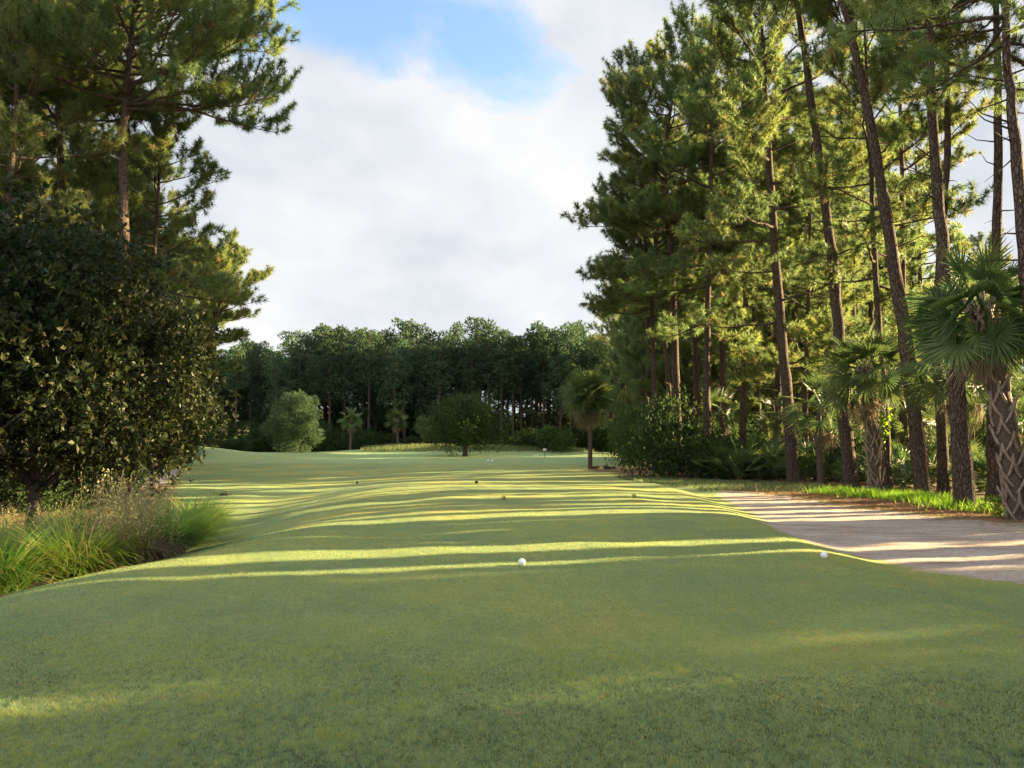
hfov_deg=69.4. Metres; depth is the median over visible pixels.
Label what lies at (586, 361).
pine tree
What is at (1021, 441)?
understorey bush
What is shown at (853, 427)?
palm tree
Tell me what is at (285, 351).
pine tree
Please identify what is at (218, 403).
pine tree
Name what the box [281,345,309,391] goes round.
pine tree
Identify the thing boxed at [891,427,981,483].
understorey bush
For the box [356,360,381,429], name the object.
pine tree
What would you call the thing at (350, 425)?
palm tree
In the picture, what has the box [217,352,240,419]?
pine tree
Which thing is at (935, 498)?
grass
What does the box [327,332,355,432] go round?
pine tree
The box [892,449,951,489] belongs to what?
palmetto
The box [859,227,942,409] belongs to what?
young pine
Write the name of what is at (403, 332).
pine tree
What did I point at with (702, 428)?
understorey bush
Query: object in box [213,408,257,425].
understorey tree
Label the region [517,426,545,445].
understorey bush
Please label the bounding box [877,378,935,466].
palm tree
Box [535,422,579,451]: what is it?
shrub
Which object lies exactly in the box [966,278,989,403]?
pine tree
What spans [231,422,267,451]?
understorey bush
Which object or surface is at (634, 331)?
young pine
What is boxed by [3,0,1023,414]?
sky
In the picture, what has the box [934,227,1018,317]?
pine tree
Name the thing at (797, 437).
palmetto
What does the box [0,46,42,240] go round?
pine tree
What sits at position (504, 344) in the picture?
pine tree
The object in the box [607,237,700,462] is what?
young pine
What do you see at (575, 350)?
pine tree
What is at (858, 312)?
young pine
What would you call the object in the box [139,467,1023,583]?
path
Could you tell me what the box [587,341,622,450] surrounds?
pine tree
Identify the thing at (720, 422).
palm tree
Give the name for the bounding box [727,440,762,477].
understorey bush
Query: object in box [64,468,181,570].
dry weeds
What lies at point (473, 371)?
pine tree
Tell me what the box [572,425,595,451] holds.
understorey bush
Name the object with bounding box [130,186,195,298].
pine tree
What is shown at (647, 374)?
pine tree
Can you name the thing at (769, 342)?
young pine
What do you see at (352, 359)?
pine tree
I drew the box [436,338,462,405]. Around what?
pine tree
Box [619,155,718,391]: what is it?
pine tree
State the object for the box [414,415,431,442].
palm tree
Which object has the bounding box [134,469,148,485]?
understorey bush
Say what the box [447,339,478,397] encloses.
pine tree
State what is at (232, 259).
pine tree
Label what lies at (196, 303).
pine tree
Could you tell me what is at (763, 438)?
palmetto
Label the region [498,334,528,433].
pine tree
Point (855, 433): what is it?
understorey bush
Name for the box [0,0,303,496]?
pine tree
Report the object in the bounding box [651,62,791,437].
pine tree
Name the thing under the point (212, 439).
shrub
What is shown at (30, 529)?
cordgrass tussock
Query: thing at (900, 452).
palmetto
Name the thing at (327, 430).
understorey bush
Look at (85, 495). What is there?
understorey bush
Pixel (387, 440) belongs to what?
understorey bush
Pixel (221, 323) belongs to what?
pine tree
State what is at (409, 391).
pine tree
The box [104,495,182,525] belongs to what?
dry weeds
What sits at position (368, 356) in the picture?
pine tree
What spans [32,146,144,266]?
pine tree
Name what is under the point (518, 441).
shrub
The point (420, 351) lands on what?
pine tree
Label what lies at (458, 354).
pine tree
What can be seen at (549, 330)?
pine tree
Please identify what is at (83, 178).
pine tree
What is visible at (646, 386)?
young pine
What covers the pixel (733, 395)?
young pine
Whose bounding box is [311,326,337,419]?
pine tree
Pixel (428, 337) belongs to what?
pine tree
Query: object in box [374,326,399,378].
pine tree
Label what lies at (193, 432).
magnolia tree
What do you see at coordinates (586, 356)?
pine tree
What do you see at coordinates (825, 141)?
pine tree
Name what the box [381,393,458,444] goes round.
understorey tree
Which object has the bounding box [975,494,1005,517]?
weed
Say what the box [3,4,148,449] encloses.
pine tree
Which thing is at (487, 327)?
pine tree
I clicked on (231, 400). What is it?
pine tree
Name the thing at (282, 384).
pine tree
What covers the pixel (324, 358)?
pine tree
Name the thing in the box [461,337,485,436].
pine tree
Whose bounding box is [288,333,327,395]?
pine tree
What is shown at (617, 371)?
young pine
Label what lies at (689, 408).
young pine
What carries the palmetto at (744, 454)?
on the ground at (979, 494)
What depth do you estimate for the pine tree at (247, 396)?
154.21 m
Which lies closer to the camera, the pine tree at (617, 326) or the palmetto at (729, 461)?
the palmetto at (729, 461)
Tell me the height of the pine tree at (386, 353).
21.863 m
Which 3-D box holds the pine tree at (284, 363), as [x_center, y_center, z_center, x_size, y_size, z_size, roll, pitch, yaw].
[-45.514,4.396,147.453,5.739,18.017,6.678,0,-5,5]
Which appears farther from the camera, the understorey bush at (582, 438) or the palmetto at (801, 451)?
the understorey bush at (582, 438)
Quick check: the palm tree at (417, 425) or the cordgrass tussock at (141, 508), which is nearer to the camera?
the cordgrass tussock at (141, 508)
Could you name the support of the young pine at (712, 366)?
on the ground at (979, 494)
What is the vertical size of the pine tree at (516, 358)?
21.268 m
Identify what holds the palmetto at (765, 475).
on the ground at (979, 494)
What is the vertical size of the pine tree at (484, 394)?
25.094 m
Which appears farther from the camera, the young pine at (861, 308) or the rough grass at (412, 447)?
the rough grass at (412, 447)
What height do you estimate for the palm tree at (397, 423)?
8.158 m
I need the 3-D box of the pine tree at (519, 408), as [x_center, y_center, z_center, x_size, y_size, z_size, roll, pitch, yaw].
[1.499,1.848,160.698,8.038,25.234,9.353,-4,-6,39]
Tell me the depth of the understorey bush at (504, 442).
142.25 m
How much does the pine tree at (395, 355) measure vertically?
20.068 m
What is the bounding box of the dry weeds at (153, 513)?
[88,473,191,564]
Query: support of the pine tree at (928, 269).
on the ground at (979, 494)
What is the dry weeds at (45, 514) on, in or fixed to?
on the ground at (979, 494)
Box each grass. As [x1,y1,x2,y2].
[0,520,1023,767]
[360,443,595,451]
[616,474,833,491]
[799,483,1003,514]
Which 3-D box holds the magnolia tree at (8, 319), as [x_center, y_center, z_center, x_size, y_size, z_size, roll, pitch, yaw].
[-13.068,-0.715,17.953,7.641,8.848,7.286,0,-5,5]
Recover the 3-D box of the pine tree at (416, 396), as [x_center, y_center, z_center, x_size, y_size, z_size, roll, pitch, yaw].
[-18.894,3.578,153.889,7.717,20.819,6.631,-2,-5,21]
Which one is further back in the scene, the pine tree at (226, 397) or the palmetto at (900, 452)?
the pine tree at (226, 397)
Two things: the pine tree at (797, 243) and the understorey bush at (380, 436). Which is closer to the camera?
the pine tree at (797, 243)
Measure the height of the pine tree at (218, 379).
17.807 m
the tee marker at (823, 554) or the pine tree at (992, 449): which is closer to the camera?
the tee marker at (823, 554)
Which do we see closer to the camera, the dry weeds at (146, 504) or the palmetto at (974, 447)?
the dry weeds at (146, 504)
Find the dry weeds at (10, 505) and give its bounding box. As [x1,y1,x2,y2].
[0,503,30,537]
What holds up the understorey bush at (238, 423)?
on the ground at (979, 494)
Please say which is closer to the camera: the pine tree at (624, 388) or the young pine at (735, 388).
the young pine at (735, 388)
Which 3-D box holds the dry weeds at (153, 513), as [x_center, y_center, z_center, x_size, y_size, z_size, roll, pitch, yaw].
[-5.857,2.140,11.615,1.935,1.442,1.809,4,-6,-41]
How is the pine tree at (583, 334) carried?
on the ground at (979, 494)
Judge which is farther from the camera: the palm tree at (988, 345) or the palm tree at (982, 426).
the palm tree at (982, 426)
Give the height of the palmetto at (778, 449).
3.750 m
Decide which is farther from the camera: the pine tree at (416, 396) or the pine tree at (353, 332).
the pine tree at (353, 332)
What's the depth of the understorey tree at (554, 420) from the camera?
172.02 m
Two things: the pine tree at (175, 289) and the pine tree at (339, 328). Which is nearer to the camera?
the pine tree at (175, 289)
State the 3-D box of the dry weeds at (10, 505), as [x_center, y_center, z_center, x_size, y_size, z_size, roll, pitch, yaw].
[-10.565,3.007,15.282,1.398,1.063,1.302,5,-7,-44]
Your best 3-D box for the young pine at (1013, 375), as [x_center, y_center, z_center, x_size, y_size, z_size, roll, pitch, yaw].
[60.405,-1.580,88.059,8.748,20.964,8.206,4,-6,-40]
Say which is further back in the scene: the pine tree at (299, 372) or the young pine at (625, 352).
the pine tree at (299, 372)
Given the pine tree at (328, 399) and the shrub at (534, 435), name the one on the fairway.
the shrub at (534, 435)
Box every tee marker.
[518,558,525,565]
[820,552,827,557]
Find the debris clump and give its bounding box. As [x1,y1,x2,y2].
[592,465,615,468]
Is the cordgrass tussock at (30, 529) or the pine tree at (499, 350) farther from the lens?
the pine tree at (499, 350)
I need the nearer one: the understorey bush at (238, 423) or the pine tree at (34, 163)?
the pine tree at (34, 163)
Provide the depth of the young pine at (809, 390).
69.82 m
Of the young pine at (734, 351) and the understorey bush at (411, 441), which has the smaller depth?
the young pine at (734, 351)
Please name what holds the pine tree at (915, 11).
on the ground at (979, 494)
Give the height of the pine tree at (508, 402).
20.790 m
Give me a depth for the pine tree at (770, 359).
41.32 m
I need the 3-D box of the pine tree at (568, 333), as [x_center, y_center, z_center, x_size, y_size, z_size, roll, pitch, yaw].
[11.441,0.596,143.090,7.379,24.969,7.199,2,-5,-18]
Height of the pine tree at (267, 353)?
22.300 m
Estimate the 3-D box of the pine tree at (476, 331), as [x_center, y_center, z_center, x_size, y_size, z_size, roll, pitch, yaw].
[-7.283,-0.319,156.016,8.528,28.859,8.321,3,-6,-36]
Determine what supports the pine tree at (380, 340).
on the ground at (979, 494)
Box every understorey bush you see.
[0,447,70,514]
[0,452,73,515]
[10,482,89,511]
[48,458,144,510]
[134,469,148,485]
[149,427,202,467]
[189,424,207,452]
[209,418,237,439]
[221,420,257,450]
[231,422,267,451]
[242,419,275,451]
[252,426,285,451]
[288,420,328,451]
[309,419,342,451]
[312,420,354,451]
[341,425,379,449]
[363,430,391,445]
[376,431,404,444]
[402,433,430,444]
[489,434,512,445]
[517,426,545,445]
[557,423,587,449]
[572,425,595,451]
[574,421,611,451]
[586,418,616,451]
[683,406,753,456]
[685,434,764,479]
[727,408,809,449]
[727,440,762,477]
[744,433,803,478]
[783,425,861,477]
[808,421,866,481]
[889,414,949,440]
[890,401,986,451]
[890,418,898,443]
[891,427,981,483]
[977,399,1023,447]
[978,434,1023,454]
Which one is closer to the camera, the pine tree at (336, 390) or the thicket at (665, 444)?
the thicket at (665, 444)
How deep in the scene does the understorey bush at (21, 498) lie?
24.12 m
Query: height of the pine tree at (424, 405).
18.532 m
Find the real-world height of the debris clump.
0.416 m
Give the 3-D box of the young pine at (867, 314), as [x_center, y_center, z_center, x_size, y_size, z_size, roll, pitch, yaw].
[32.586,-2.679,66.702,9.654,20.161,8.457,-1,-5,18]
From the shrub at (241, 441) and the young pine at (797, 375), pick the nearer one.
the young pine at (797, 375)
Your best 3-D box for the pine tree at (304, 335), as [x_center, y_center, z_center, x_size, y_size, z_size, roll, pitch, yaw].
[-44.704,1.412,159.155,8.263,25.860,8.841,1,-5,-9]
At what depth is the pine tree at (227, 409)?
165.18 m
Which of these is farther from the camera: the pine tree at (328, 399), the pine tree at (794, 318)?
the pine tree at (328, 399)
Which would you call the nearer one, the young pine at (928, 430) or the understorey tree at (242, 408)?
the young pine at (928, 430)
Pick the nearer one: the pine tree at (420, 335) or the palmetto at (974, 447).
the palmetto at (974, 447)
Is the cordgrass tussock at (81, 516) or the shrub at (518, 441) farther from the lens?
the shrub at (518, 441)
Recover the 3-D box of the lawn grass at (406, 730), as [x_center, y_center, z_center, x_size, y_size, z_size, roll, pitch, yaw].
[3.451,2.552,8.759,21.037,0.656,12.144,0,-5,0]
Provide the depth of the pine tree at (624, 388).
142.64 m
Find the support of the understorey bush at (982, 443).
on the ground at (979, 494)
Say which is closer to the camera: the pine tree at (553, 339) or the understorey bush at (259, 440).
the understorey bush at (259, 440)
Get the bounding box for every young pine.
[0,43,62,295]
[87,169,209,349]
[596,313,644,429]
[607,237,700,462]
[611,259,701,415]
[617,351,662,417]
[628,219,738,403]
[629,245,732,434]
[656,267,753,446]
[682,350,702,429]
[687,316,774,443]
[693,345,751,426]
[711,276,802,434]
[718,269,809,436]
[719,277,773,436]
[735,281,814,425]
[750,261,832,419]
[771,298,832,435]
[802,313,832,422]
[813,306,878,429]
[856,306,898,422]
[857,251,932,425]
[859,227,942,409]
[883,309,932,418]
[916,352,949,450]
[948,314,985,473]
[976,306,1023,401]
[1012,355,1023,416]
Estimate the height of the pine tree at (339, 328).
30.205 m
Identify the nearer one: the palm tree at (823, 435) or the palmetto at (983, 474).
the palmetto at (983, 474)
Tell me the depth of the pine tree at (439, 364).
144.09 m
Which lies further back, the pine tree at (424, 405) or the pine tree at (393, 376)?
the pine tree at (393, 376)
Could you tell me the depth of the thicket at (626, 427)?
57.66 m
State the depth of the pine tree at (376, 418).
148.23 m
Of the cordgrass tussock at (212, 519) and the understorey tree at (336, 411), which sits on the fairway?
the cordgrass tussock at (212, 519)
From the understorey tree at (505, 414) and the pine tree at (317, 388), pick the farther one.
the understorey tree at (505, 414)
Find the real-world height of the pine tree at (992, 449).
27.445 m
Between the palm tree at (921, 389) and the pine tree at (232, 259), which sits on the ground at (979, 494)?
the palm tree at (921, 389)
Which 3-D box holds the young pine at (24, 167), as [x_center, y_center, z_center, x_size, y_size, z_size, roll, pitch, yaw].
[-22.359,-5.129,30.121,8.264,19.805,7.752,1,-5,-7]
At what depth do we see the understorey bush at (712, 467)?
40.72 m
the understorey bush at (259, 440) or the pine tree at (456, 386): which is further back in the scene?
the pine tree at (456, 386)
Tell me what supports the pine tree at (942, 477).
on the ground at (979, 494)
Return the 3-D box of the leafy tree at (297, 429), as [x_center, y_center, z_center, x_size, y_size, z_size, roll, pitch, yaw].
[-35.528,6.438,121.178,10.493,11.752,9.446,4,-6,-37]
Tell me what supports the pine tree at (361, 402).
on the ground at (979, 494)
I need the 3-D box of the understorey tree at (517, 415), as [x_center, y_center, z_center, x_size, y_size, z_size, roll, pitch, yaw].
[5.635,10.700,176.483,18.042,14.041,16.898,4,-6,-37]
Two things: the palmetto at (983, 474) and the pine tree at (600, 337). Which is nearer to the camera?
the palmetto at (983, 474)
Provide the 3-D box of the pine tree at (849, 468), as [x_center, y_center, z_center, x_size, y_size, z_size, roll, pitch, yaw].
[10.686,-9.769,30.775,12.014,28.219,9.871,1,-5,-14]
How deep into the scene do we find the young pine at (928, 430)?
50.09 m
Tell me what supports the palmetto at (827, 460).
on the ground at (979, 494)
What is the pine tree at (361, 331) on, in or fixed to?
on the ground at (979, 494)
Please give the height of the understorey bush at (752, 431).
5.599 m
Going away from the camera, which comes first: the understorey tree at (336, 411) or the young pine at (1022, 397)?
the young pine at (1022, 397)
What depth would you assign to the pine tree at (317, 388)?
145.99 m
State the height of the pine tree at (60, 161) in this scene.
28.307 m
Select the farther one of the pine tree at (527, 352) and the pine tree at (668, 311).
the pine tree at (527, 352)
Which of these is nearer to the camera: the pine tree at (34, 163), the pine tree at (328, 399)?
the pine tree at (34, 163)
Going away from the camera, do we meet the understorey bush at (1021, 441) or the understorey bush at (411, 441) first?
the understorey bush at (1021, 441)
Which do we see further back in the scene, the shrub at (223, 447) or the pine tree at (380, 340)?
the pine tree at (380, 340)
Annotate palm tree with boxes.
[338,406,363,449]
[383,408,408,444]
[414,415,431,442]
[557,367,618,468]
[695,386,748,443]
[746,392,801,444]
[778,366,859,483]
[810,320,915,493]
[831,373,878,436]
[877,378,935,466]
[882,310,1023,431]
[892,231,1023,520]
[967,368,1023,444]
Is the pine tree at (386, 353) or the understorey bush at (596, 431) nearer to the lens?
the understorey bush at (596, 431)
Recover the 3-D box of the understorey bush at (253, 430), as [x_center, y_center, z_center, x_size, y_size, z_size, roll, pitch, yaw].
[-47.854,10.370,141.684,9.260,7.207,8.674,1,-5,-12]
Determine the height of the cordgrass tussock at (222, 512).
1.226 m
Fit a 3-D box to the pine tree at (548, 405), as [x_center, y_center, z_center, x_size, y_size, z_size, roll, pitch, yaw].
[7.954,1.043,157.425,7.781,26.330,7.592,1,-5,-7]
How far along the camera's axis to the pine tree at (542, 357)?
147.95 m
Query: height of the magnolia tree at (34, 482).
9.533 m
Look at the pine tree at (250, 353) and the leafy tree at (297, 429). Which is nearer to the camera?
the leafy tree at (297, 429)
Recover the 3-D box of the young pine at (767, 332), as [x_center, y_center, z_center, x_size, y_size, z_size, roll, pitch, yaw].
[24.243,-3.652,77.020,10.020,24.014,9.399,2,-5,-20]
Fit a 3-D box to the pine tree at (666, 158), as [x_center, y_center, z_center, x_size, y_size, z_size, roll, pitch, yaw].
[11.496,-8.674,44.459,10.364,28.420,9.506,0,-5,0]
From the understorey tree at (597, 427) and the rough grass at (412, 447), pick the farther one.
the understorey tree at (597, 427)
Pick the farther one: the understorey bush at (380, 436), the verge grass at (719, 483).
the understorey bush at (380, 436)
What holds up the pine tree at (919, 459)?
on the ground at (979, 494)
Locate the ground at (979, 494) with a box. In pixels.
[0,451,1020,596]
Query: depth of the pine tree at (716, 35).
36.26 m
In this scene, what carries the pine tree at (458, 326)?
on the ground at (979, 494)
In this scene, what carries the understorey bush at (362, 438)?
on the ground at (979, 494)
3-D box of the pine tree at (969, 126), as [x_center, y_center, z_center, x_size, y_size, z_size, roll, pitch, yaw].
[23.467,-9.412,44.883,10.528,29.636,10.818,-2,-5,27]
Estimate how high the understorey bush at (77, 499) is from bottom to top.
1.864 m
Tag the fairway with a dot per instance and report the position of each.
(272, 492)
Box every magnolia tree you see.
[0,171,158,482]
[0,190,241,531]
[25,271,250,508]
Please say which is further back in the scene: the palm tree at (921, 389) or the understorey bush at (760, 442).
the understorey bush at (760, 442)
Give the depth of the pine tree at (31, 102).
37.53 m
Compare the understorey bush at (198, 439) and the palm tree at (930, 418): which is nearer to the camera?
the palm tree at (930, 418)
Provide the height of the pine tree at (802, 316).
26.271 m
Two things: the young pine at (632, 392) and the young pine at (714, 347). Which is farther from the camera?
the young pine at (632, 392)
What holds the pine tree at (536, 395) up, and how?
on the ground at (979, 494)
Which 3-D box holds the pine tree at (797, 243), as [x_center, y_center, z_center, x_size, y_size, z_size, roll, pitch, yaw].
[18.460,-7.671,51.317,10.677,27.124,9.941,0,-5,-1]
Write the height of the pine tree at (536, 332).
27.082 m
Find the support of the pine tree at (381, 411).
on the ground at (979, 494)
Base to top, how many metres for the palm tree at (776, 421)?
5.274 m
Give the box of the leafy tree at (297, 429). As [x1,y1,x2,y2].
[259,389,325,452]
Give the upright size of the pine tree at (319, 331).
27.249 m
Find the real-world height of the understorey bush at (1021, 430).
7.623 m
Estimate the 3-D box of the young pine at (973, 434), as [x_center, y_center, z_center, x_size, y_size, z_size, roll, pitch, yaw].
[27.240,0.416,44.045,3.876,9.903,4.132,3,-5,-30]
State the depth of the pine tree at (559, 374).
142.83 m
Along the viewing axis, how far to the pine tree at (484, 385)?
156.62 m
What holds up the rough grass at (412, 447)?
on the ground at (979, 494)
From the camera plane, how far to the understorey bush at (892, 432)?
65.84 m
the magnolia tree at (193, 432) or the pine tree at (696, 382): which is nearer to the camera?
the magnolia tree at (193, 432)
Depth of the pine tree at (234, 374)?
142.94 m
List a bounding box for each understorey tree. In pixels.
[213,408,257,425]
[224,395,274,420]
[269,391,351,425]
[313,411,348,450]
[326,401,384,431]
[354,387,442,442]
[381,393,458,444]
[385,408,442,440]
[481,401,529,443]
[509,405,566,436]
[542,396,568,418]
[542,409,568,431]
[565,409,616,450]
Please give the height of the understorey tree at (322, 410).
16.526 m
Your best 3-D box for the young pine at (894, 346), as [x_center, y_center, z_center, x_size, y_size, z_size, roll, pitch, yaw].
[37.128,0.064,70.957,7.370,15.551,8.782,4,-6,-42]
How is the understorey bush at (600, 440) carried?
on the ground at (979, 494)
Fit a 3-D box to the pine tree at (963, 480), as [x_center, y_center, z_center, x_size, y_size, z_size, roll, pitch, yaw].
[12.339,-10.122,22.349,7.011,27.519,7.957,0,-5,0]
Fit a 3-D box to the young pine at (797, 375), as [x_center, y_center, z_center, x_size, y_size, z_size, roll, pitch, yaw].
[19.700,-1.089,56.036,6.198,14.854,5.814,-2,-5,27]
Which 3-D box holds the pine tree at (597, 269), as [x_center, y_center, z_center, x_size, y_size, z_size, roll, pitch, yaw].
[10.135,-6.755,50.721,11.084,25.391,8.585,-2,-5,26]
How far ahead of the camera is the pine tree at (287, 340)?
165.71 m
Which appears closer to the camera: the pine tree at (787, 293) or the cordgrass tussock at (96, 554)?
the cordgrass tussock at (96, 554)
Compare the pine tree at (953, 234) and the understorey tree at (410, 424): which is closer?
the pine tree at (953, 234)
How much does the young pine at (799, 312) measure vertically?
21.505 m
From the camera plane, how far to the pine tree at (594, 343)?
119.10 m
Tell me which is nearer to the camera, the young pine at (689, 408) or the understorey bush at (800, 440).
the understorey bush at (800, 440)
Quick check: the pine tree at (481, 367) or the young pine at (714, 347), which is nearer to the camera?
the young pine at (714, 347)
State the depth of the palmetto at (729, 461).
39.47 m
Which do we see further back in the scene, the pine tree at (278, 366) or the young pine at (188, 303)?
the pine tree at (278, 366)
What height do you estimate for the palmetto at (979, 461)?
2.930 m
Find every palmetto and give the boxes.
[691,441,748,479]
[705,436,767,479]
[732,430,770,448]
[738,446,785,479]
[740,435,815,480]
[761,423,813,459]
[776,438,837,480]
[810,450,862,481]
[829,444,894,484]
[855,431,907,481]
[856,439,931,485]
[891,454,935,488]
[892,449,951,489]
[927,435,984,488]
[949,448,986,491]
[974,460,986,493]
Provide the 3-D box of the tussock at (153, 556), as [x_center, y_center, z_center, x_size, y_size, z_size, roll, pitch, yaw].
[-5.484,2.545,11.152,2.017,0.868,2.047,0,-5,0]
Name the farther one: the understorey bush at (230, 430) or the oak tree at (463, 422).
the understorey bush at (230, 430)
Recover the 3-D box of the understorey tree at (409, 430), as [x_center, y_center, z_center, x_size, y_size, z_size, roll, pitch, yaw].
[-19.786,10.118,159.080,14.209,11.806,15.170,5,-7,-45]
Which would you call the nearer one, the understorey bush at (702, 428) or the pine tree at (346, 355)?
the understorey bush at (702, 428)
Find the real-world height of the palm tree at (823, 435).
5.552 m
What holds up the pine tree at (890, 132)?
on the ground at (979, 494)
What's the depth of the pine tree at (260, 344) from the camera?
174.28 m
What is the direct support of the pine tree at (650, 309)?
on the ground at (979, 494)
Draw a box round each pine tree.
[0,0,148,227]
[0,0,182,265]
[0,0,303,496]
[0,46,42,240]
[1,47,56,228]
[1,145,55,198]
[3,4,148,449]
[8,5,184,237]
[31,101,186,435]
[32,70,269,490]
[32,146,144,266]
[72,140,202,296]
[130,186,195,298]
[166,225,223,361]
[167,255,243,446]
[176,225,274,463]
[196,363,224,412]
[203,373,228,421]
[213,360,239,419]
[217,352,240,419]
[218,373,240,413]
[223,343,250,440]
[224,356,249,423]
[237,338,255,416]
[237,341,264,424]
[237,356,255,421]
[237,358,269,426]
[246,360,281,420]
[248,367,273,426]
[252,341,268,448]
[259,345,275,389]
[260,350,281,418]
[260,353,296,450]
[262,353,292,424]
[267,362,296,421]
[271,330,304,372]
[279,344,314,416]
[280,346,292,374]
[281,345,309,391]
[286,331,312,408]
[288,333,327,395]
[299,355,331,450]
[305,338,347,448]
[306,323,336,450]
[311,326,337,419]
[313,351,348,409]
[323,342,359,433]
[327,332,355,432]
[328,345,342,422]
[329,324,351,346]
[342,340,370,433]
[345,350,376,429]
[348,327,360,342]
[348,327,381,428]
[348,329,391,429]
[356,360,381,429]
[360,365,387,432]
[367,366,395,437]
[370,347,404,432]
[372,337,389,371]
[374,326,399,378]
[376,349,414,440]
[384,346,410,415]
[386,339,419,441]
[387,317,423,407]
[395,359,417,412]
[401,344,441,436]
[404,321,430,378]
[405,355,429,436]
[412,359,444,440]
[415,328,443,439]
[420,337,459,441]
[434,330,466,401]
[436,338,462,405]
[440,346,478,443]
[444,320,466,388]
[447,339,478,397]
[456,342,487,393]
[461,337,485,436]
[463,316,496,397]
[467,319,505,442]
[478,341,499,406]
[478,344,499,426]
[482,343,522,439]
[488,327,512,411]
[489,328,514,379]
[492,354,519,437]
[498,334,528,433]
[502,352,534,430]
[503,332,536,432]
[509,349,530,429]
[515,351,546,428]
[522,333,554,430]
[524,320,554,430]
[528,348,557,428]
[537,324,559,378]
[537,329,559,430]
[541,356,572,430]
[543,329,567,426]
[545,351,567,423]
[554,321,584,425]
[555,325,590,438]
[559,15,788,472]
[562,320,595,428]
[572,359,592,446]
[574,335,605,401]
[575,107,742,464]
[582,302,631,454]
[585,147,707,468]
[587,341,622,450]
[587,356,623,418]
[588,281,629,389]
[601,183,682,463]
[601,249,644,400]
[606,349,627,395]
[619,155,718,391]
[623,0,805,471]
[647,105,753,448]
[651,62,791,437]
[667,0,831,448]
[671,0,892,482]
[695,124,801,435]
[710,0,935,494]
[716,0,861,488]
[716,86,839,431]
[725,72,904,478]
[756,175,829,429]
[765,130,871,426]
[766,219,812,422]
[767,0,992,490]
[791,84,912,441]
[795,118,935,427]
[814,0,1023,339]
[814,1,993,445]
[864,0,1023,493]
[867,0,977,509]
[868,134,984,440]
[888,253,934,363]
[889,0,1023,499]
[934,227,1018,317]
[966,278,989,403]
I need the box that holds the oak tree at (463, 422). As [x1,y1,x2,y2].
[412,389,524,455]
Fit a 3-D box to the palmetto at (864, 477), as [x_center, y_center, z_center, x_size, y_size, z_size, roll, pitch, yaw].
[16.233,4.110,33.923,3.160,3.462,4.109,-4,-6,37]
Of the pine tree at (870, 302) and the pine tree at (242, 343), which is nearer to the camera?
the pine tree at (870, 302)
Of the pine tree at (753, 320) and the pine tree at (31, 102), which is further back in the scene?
the pine tree at (753, 320)
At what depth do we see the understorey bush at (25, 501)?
24.97 m
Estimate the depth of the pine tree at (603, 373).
150.63 m
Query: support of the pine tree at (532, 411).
on the ground at (979, 494)
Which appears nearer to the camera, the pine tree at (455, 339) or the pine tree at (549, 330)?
the pine tree at (455, 339)
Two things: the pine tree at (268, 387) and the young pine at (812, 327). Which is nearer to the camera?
the young pine at (812, 327)
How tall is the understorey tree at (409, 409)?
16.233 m
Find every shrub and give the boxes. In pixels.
[199,432,227,448]
[214,438,236,449]
[223,433,254,451]
[508,425,539,446]
[523,431,549,447]
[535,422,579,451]
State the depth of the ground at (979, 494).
29.45 m
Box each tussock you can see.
[0,497,180,588]
[0,508,108,593]
[0,509,89,580]
[6,500,109,538]
[59,491,247,556]
[92,494,171,529]
[96,519,205,567]
[146,489,255,547]
[155,487,248,532]
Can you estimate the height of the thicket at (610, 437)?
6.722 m
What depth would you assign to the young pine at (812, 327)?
70.27 m
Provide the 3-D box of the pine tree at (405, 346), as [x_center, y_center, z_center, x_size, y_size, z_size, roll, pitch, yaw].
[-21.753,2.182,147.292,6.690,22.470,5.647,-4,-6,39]
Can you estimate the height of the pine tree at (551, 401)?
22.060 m
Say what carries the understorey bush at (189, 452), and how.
on the ground at (979, 494)
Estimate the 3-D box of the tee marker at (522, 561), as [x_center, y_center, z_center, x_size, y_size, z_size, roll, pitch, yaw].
[0.127,2.332,9.591,0.099,0.137,0.099,0,-5,0]
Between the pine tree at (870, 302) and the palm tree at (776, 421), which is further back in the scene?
the pine tree at (870, 302)
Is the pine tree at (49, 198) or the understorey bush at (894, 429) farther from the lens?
the understorey bush at (894, 429)
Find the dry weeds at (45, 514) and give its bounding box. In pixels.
[31,498,82,534]
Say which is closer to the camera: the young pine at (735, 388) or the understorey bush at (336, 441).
the young pine at (735, 388)
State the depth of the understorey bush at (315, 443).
138.79 m
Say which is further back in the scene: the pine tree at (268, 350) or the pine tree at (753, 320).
the pine tree at (268, 350)
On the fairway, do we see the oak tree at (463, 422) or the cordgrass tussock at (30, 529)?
the oak tree at (463, 422)
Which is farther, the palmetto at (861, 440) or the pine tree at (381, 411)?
the pine tree at (381, 411)
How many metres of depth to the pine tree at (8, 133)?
29.51 m
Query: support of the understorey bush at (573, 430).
on the ground at (979, 494)
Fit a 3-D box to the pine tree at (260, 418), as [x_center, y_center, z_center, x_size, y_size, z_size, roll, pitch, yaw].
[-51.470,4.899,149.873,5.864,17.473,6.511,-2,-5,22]
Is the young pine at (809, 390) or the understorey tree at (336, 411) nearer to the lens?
the young pine at (809, 390)
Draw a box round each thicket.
[601,409,636,464]
[607,398,683,466]
[618,381,729,478]
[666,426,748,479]
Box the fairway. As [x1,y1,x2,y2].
[0,446,1023,767]
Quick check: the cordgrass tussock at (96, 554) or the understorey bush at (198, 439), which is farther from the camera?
the understorey bush at (198, 439)
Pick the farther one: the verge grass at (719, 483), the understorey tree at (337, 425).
the understorey tree at (337, 425)
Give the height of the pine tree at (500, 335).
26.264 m
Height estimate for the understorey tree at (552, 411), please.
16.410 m
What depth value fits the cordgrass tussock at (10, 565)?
9.53 m

